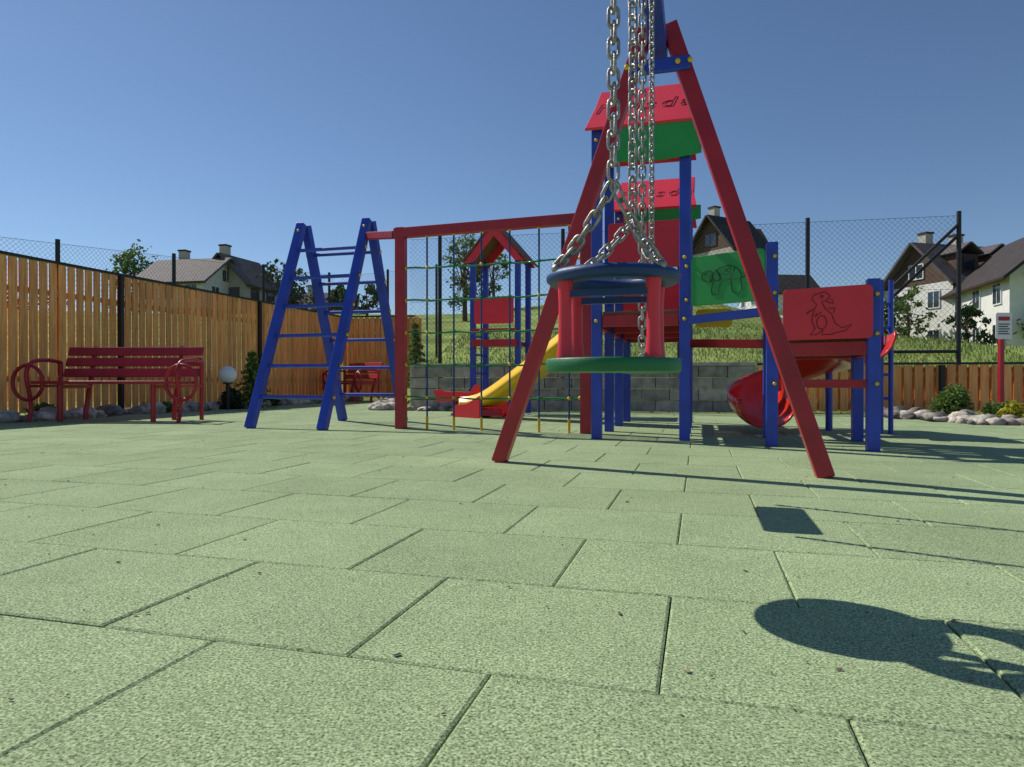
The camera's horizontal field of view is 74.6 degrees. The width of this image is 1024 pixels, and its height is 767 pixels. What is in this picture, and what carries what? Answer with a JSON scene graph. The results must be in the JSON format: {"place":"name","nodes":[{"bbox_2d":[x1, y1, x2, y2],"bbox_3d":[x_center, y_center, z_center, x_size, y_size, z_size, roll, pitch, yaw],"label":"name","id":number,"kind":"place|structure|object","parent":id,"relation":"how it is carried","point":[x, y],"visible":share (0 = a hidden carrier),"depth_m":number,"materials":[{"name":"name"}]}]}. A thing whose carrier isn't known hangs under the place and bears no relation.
{"place":"outdoors","nodes":[
{"label":"outdoors","id":0,"kind":"place"},
{"bbox_2d":[0,401,1023,766],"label":"rubber tile paving","id":1,"kind":"structure","parent":0,"point":[536,647],"depth_m":1.42,"materials":[{"name":"green rubber"}]},
{"bbox_2d":[10,346,203,422],"bbox_3d":[-4.410,-0.006,7.555,2.078,0.865,0.786,0,0,0],"label":"park bench","id":2,"kind":"object","parent":1,"relation":"on","point":[177,370],"visible":0.99,"depth_m":7.73,"materials":[{"name":"red paint"}]},
{"bbox_2d":[161,400,177,411],"bbox_3d":[-4.904,0.332,9.597,0.336,0.190,0.304,0,0,0],"label":"shrub","id":3,"kind":"object","parent":1,"relation":"on","point":[168,404],"visible":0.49,"depth_m":9.55,"materials":[{"name":"green plant"}]},
{"bbox_2d":[218,366,236,409],"bbox_3d":[-4.420,0.068,10.450,0.270,0.675,0.270,0,0,0],"label":"globe garden lamp","id":4,"kind":"object","parent":1,"relation":"on","point":[227,375],"visible":1,"depth_m":10.39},
{"bbox_2d":[216,387,245,408],"bbox_3d":[-4.432,0.239,10.588,0.417,0.390,0.339,0,0,-42],"label":"dark shrub","id":5,"kind":"object","parent":1,"relation":"on","point":[235,398],"visible":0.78,"depth_m":10.55,"materials":[{"name":"green plant"}]},
{"bbox_2d":[267,399,279,405],"bbox_3d":[-4.311,0.309,11.984,0.376,0.228,0.376,0,0,32],"label":"shrub","id":6,"kind":"object","parent":1,"relation":"on","point":[275,401],"visible":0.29,"depth_m":11.95,"materials":[{"name":"green plant"}]},
{"bbox_2d":[244,218,407,429],"bbox_3d":[-1.836,-0.614,6.881,0.928,2.092,1.534,0,0,21],"label":"climbing ladder frame","id":7,"kind":"object","parent":1,"relation":"on","point":[333,392],"visible":0.91,"depth_m":6.68,"materials":[{"name":"blue paint"}]},
{"bbox_2d":[322,362,382,402],"bbox_3d":[-3.452,-0.036,14.638,0.732,0.865,2.080,0,0,-38],"label":"park bench","id":8,"kind":"object","parent":1,"relation":"on","point":[356,375],"visible":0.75,"depth_m":14.34,"materials":[{"name":"red paint"}]},
{"bbox_2d":[366,213,590,433],"bbox_3d":[-0.455,-0.543,6.127,2.414,1.934,0.299,0,0,26],"label":"climbing net frame","id":9,"kind":"object","parent":1,"relation":"on","point":[400,235],"visible":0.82,"depth_m":6.07,"materials":[{"name":"red paint"}]},
{"bbox_2d":[462,231,537,412],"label":"toddler play tower","id":10,"kind":"structure","parent":1,"relation":"on","point":[494,246],"depth_m":8.92,"materials":[{"name":"blue paint"}]},
{"bbox_2d":[4,427,1014,714],"bbox_3d":[0.697,0.430,3.889,9.829,0.005,5.980,0,0,0],"label":"ground debris","id":11,"kind":"object","parent":1,"relation":"on","point":[618,611],"visible":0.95,"depth_m":1.26,"materials":[{"name":"brown plant"}]},
{"bbox_2d":[452,332,603,417],"bbox_3d":[0.188,-0.128,7.761,2.158,1.090,0.495,0,0,45],"label":"playground slide","id":12,"kind":"object","parent":1,"relation":"on","point":[465,408],"visible":0.52,"depth_m":7.96,"materials":[{"name":"yellow plastic"}]},
{"bbox_2d":[409,362,756,411],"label":"stone retaining wall","id":13,"kind":"structure","parent":1,"relation":"on","point":[663,393],"depth_m":9.69,"materials":[{"name":"stone"}]},
{"bbox_2d":[585,84,701,440],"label":"play tower","id":14,"kind":"structure","parent":1,"relation":"on","point":[676,138],"depth_m":5.17,"materials":[{"name":"blue paint"}]},
{"bbox_2d":[614,177,700,426],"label":"play tower","id":15,"kind":"structure","parent":1,"relation":"on","point":[666,201],"depth_m":6.63,"materials":[{"name":"blue paint"}]},
{"bbox_2d":[492,20,834,477],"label":"leg frames","id":16,"kind":"structure","parent":1,"relation":"on","point":[798,398],"depth_m":3.31,"materials":[{"name":"red paint"}]},
{"bbox_2d":[631,0,689,75],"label":"top beam","id":17,"kind":"structure","parent":16,"relation":"attached to","point":[664,63],"depth_m":3.33,"materials":[{"name":"blue metal"}]},
{"bbox_2d":[624,56,692,69],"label":"bolt caps","id":18,"kind":"object","parent":17,"relation":"attached to","point":[677,61],"visible":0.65,"depth_m":3.31,"materials":[{"name":"yellow plastic"}]},
{"bbox_2d":[685,242,880,451],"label":"activity platform","id":19,"kind":"structure","parent":1,"relation":"on","point":[839,322],"depth_m":4.50,"materials":[{"name":"blue paint"}]},
{"bbox_2d":[727,331,896,430],"bbox_3d":[2.588,0.016,5.983,1.293,0.857,1.162,0,0,16],"label":"spiral slide","id":20,"kind":"object","parent":1,"relation":"on","point":[745,396],"visible":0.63,"depth_m":6.03,"materials":[{"name":"red plastic"}]},
{"bbox_2d":[881,280,893,433],"bbox_3d":[3.157,-0.224,5.672,0.124,1.300,0.040,0,0,0],"label":"climbing pole","id":21,"kind":"object","parent":1,"relation":"on","point":[890,328],"visible":0.78,"depth_m":5.66,"materials":[{"name":"blue metal"}]},
{"bbox_2d":[757,362,1023,411],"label":"wooden fence","id":22,"kind":"object","parent":1,"relation":"on","point":[918,384],"visible":0.38,"depth_m":9.05,"materials":[{"name":"brown wood"}]},
{"bbox_2d":[0,0,1023,317],"label":"sky","id":23,"kind":"structure","parent":0,"point":[195,126],"materials":[{"name":"blue"}]},
{"bbox_2d":[7,296,1023,415],"bbox_3d":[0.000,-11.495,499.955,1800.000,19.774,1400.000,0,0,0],"label":"grass hill","id":24,"kind":"structure","parent":0,"point":[447,324],"depth_m":16.85,"materials":[{"name":"green plant"}]},
{"bbox_2d":[106,239,156,312],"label":"birch tree","id":25,"kind":"object","parent":24,"relation":"on","point":[125,257],"visible":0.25,"depth_m":74.82,"materials":[{"name":"green plant"}]},
{"bbox_2d":[138,281,227,313],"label":"walls","id":26,"kind":"structure","parent":24,"relation":"on","point":[221,289],"depth_m":59.16,"materials":[{"name":"white paint"}]},
{"bbox_2d":[131,257,236,284],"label":"roof","id":27,"kind":"structure","parent":26,"relation":"on","point":[162,272],"depth_m":59.95,"materials":[{"name":"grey tile"}]},
{"bbox_2d":[177,249,190,258],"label":"chimney","id":28,"kind":"object","parent":27,"relation":"on","point":[184,253],"visible":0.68,"depth_m":62.70,"materials":[{"name":"tile"}]},
{"bbox_2d":[145,269,228,300],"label":"windows","id":29,"kind":"structure","parent":26,"relation":"on","point":[223,278],"depth_m":59.43,"materials":[{"name":"white glass"}]},
{"bbox_2d":[208,264,227,284],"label":"gables","id":30,"kind":"object","parent":26,"relation":"on","point":[215,275],"visible":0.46,"depth_m":60.26,"materials":[{"name":"white paint"}]},
{"bbox_2d":[212,252,279,292],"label":"roof","id":31,"kind":"structure","parent":26,"relation":"on","point":[245,262],"depth_m":62.74,"materials":[{"name":"grey tile"}]},
{"bbox_2d":[218,244,231,254],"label":"chimney","id":32,"kind":"object","parent":31,"relation":"on","point":[225,248],"visible":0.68,"depth_m":62.70,"materials":[{"name":"tile"}]},
{"bbox_2d":[7,258,362,313],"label":"distant trees","id":33,"kind":"object","parent":24,"relation":"on","point":[337,291],"visible":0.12,"depth_m":66.77,"materials":[{"name":"leaves"},{"name":"bark"}]},
{"bbox_2d":[228,282,276,312],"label":"walls","id":34,"kind":"structure","parent":24,"relation":"on","point":[242,286],"depth_m":61.30,"materials":[{"name":"white paint"}]},
{"bbox_2d":[220,257,242,282],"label":"gables","id":35,"kind":"object","parent":34,"relation":"on","point":[231,276],"visible":0.18,"depth_m":61.42,"materials":[{"name":"white paint"}]},
{"bbox_2d":[227,267,274,304],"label":"windows","id":36,"kind":"structure","parent":34,"relation":"on","point":[236,290],"depth_m":61.98,"materials":[{"name":"grey glass"}]},
{"bbox_2d":[355,284,379,315],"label":"garden tree","id":37,"kind":"object","parent":24,"relation":"on","point":[369,290],"visible":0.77,"depth_m":57.76,"materials":[{"name":"green plant"}]},
{"bbox_2d":[343,315,421,397],"bbox_3d":[-3.100,-0.639,16.009,1.908,1.952,0.100,0,0,7],"label":"wooden fence","id":38,"kind":"object","parent":24,"relation":"on","point":[365,352],"visible":0.48,"depth_m":16.02,"materials":[{"name":"brown wood"}]},
{"bbox_2d":[340,264,437,369],"bbox_3d":[-2.953,-1.240,16.286,2.515,3.241,0.072,0,0,6],"label":"chain link fence","id":39,"kind":"object","parent":24,"relation":"on","point":[436,308],"visible":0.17,"depth_m":16.23,"materials":[{"name":"black metal"}]},
{"bbox_2d":[407,322,430,388],"bbox_3d":[-1.524,-0.427,10.736,0.570,1.122,0.560,0,0,0],"label":"young spruce","id":40,"kind":"object","parent":24,"relation":"on","point":[414,345],"visible":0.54,"depth_m":10.69,"materials":[{"name":"green plant"}]},
{"bbox_2d":[442,233,482,320],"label":"birch tree","id":41,"kind":"object","parent":24,"relation":"on","point":[462,277],"visible":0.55,"depth_m":46.90,"materials":[{"name":"green plant"}]},
{"bbox_2d":[476,253,511,296],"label":"maple tree","id":42,"kind":"object","parent":24,"relation":"on","point":[493,286],"visible":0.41,"depth_m":47.82,"materials":[{"name":"green plant"}]},
{"bbox_2d":[409,211,961,388],"bbox_3d":[2.274,-0.977,9.837,7.861,2.770,0.072,0,0,9],"label":"chain link fence","id":43,"kind":"object","parent":24,"relation":"on","point":[957,238],"visible":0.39,"depth_m":9.49,"materials":[{"name":"black metal"}]},
{"bbox_2d":[693,247,735,256],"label":"walls","id":44,"kind":"structure","parent":24,"relation":"on","point":[728,249],"depth_m":60.36,"materials":[{"name":"white paint"}]},
{"bbox_2d":[693,220,729,254],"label":"gables","id":45,"kind":"object","parent":44,"relation":"on","point":[698,247],"visible":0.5,"depth_m":61.21,"materials":[{"name":"brown wood"}]},
{"bbox_2d":[705,232,716,247],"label":"windows","id":46,"kind":"structure","parent":45,"relation":"on","point":[711,238],"depth_m":60.84,"materials":[{"name":"grey glass"}]},
{"bbox_2d":[693,214,766,250],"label":"roof","id":47,"kind":"structure","parent":44,"relation":"on","point":[717,222],"depth_m":60.65,"materials":[{"name":"tile"}]},
{"bbox_2d":[708,205,720,215],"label":"chimney","id":48,"kind":"object","parent":47,"relation":"on","point":[714,210],"visible":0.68,"depth_m":61.72,"materials":[{"name":"tile"}]},
{"bbox_2d":[428,324,1023,371],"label":"bank grass","id":49,"kind":"structure","parent":24,"relation":"on","point":[940,341],"depth_m":12.74,"materials":[{"name":"green plant"}]},
{"bbox_2d":[739,294,782,314],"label":"walls","id":50,"kind":"structure","parent":24,"relation":"on","point":[780,306],"depth_m":86.89,"materials":[{"name":"white paint"}]},
{"bbox_2d":[741,301,755,308],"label":"windows","id":51,"kind":"structure","parent":50,"relation":"on","point":[752,303],"depth_m":90.55,"materials":[{"name":"white glass"}]},
{"bbox_2d":[778,274,818,293],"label":"roof","id":52,"kind":"structure","parent":50,"relation":"on","point":[787,282],"depth_m":88.40,"materials":[{"name":"tile"}]},
{"bbox_2d":[884,301,899,335],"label":"garden tree","id":53,"kind":"object","parent":24,"relation":"on","point":[896,324],"visible":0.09,"depth_m":47.15,"materials":[{"name":"green plant"}]},
{"bbox_2d":[885,283,939,339],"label":"garden tree","id":54,"kind":"object","parent":24,"relation":"on","point":[900,306],"visible":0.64,"depth_m":49.65,"materials":[{"name":"green plant"}]},
{"bbox_2d":[884,281,955,340],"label":"walls","id":55,"kind":"structure","parent":24,"relation":"on","point":[947,306],"depth_m":50.58,"materials":[{"name":"white paint"}]},
{"bbox_2d":[885,248,946,290],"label":"gables","id":56,"kind":"object","parent":55,"relation":"on","point":[907,263],"visible":0.27,"depth_m":52.15,"materials":[{"name":"brown wood"}]},
{"bbox_2d":[894,263,939,339],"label":"windows","id":57,"kind":"structure","parent":55,"relation":"on","point":[934,303],"depth_m":50.81,"materials":[{"name":"white glass"}]},
{"bbox_2d":[884,242,982,290],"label":"roof","id":58,"kind":"structure","parent":55,"relation":"on","point":[923,250],"depth_m":51.30,"materials":[{"name":"brown tile"}]},
{"bbox_2d":[939,241,1004,272],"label":"dormers","id":59,"kind":"object","parent":58,"relation":"on","point":[972,252],"visible":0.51,"depth_m":50.09,"materials":[{"name":"brown tile"}]},
{"bbox_2d":[941,302,995,344],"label":"garden tree","id":60,"kind":"object","parent":24,"relation":"on","point":[968,312],"visible":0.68,"depth_m":41.59,"materials":[{"name":"green plant"}]},
{"bbox_2d":[953,273,1023,345],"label":"walls","id":61,"kind":"structure","parent":24,"relation":"on","point":[1013,293],"depth_m":40.63,"materials":[{"name":"white paint"}]},
{"bbox_2d":[954,282,1001,344],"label":"windows","id":62,"kind":"structure","parent":61,"relation":"on","point":[996,294],"depth_m":42.48,"materials":[{"name":"white glass"}]},
{"bbox_2d":[940,237,1023,299],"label":"roof","id":63,"kind":"structure","parent":61,"relation":"on","point":[1004,262],"depth_m":44.71,"materials":[{"name":"tile"}]},
{"bbox_2d":[1013,264,1023,272],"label":"gables","id":64,"kind":"object","parent":61,"relation":"on","point":[1020,269],"depth_m":40.22,"materials":[{"name":"white paint"}]},
{"bbox_2d":[1013,319,1023,338],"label":"garden tree","id":65,"kind":"object","parent":24,"relation":"on","point":[1022,323],"visible":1,"depth_m":39.87,"materials":[{"name":"green plant"}]},
{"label":"walls","id":66,"kind":"object","parent":24,"relation":"on","visible":0},
{"bbox_2d":[757,229,767,241],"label":"roof","id":67,"kind":"structure","parent":66,"relation":"on","point":[761,232],"depth_m":71.34,"materials":[{"name":"tile"}]},
{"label":"walls","id":68,"kind":"object","parent":24,"relation":"on","visible":0},
{"bbox_2d":[289,293,340,310],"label":"roof","id":69,"kind":"structure","parent":68,"relation":"on","point":[308,294],"depth_m":83.64,"materials":[{"name":"grey tile"}]},
{"bbox_2d":[662,447,690,671],"bbox_3d":[0.150,0.452,4.702,17.700,0.001,21.400,0,0,0],"label":"paving base","id":70,"kind":"object","parent":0,"point":[670,606],"depth_m":1.31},
{"label":"gravel bed","id":71,"kind":"object","parent":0,"visible":0},
{"bbox_2d":[22,402,56,414],"bbox_3d":[-5.514,0.320,7.909,0.354,0.228,0.333,0,0,0],"label":"shrub","id":72,"kind":"object","parent":71,"relation":"on","point":[37,407],"visible":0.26,"depth_m":7.88,"materials":[{"name":"green plant"}]},
{"bbox_2d":[0,237,334,392],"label":"chain link fence","id":73,"kind":"object","parent":71,"relation":"on","point":[57,257],"visible":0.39,"depth_m":11.04,"materials":[{"name":"black metal"}]},
{"bbox_2d":[0,250,341,412],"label":"wooden fence","id":74,"kind":"object","parent":71,"relation":"on","point":[223,316],"visible":0.62,"depth_m":9.89,"materials":[{"name":"brown wood"}]},
{"bbox_2d":[234,350,276,408],"bbox_3d":[-4.265,-0.041,11.002,0.686,1.032,0.711,0,0,31],"label":"young spruce","id":75,"kind":"object","parent":71,"relation":"on","point":[252,367],"visible":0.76,"depth_m":10.95,"materials":[{"name":"green plant"}]},
{"bbox_2d":[0,396,1023,425],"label":"border rocks","id":76,"kind":"object","parent":71,"relation":"on","point":[964,416],"visible":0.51,"depth_m":8.12,"materials":[{"name":"grey stone"}]},
{"bbox_2d":[925,383,973,414],"bbox_3d":[5.230,0.213,7.987,0.456,0.461,0.483,0,0,0],"label":"globe shrub","id":77,"kind":"object","parent":71,"relation":"on","point":[949,401],"visible":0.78,"depth_m":7.91,"materials":[{"name":"green plant"}]},
{"bbox_2d":[981,400,1019,416],"bbox_3d":[5.890,0.320,8.097,0.397,0.241,0.368,0,0,-10],"label":"shrub","id":78,"kind":"object","parent":71,"relation":"on","point":[987,407],"visible":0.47,"depth_m":8.09,"materials":[{"name":"green plant"}]},
{"bbox_2d":[995,313,1011,402],"bbox_3d":[6.150,-0.236,8.434,0.200,1.300,0.080,0,0,0],"label":"rules sign","id":79,"kind":"object","parent":71,"relation":"on","point":[1003,329],"visible":0.96,"depth_m":8.40,"materials":[{"name":"red metal"}]},
{"bbox_2d":[995,407,1013,417],"bbox_3d":[5.239,0.339,7.155,0.190,0.185,0.188,0,0,0],"label":"golden shrub","id":80,"kind":"object","parent":71,"relation":"on","point":[1001,412],"visible":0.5,"depth_m":7.13,"materials":[{"name":"yellow plant"}]},
{"bbox_2d":[1004,399,1023,417],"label":"golden shrub","id":81,"kind":"object","parent":71,"relation":"on","point":[1018,411],"visible":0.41,"depth_m":7.43,"materials":[{"name":"yellow plant"}]},
{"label":"hanger brackets","id":82,"kind":"object","parent":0,"visible":0},
{"bbox_2d":[551,0,663,356],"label":"chains","id":83,"kind":"object","parent":82,"relation":"hanging from","point":[649,249],"visible":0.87,"depth_m":1.69,"materials":[{"name":"metal"}]},
{"bbox_2d":[546,258,681,372],"bbox_3d":[0.228,-0.144,1.519,0.302,0.237,0.302,0,0,0],"label":"bucket seat","id":84,"kind":"object","parent":83,"relation":"hanging from","point":[574,285],"visible":1,"depth_m":1.43,"materials":[{"name":"red plastic"}]},
{"bbox_2d":[624,372,669,373],"bbox_3d":[0.497,-0.053,2.470,0.150,0.035,0.537,0,0,16],"label":"flat seat","id":85,"kind":"object","parent":83,"relation":"attached to","point":[647,373],"visible":0.17,"depth_m":2.36,"materials":[{"name":"green plastic"}]}
]}

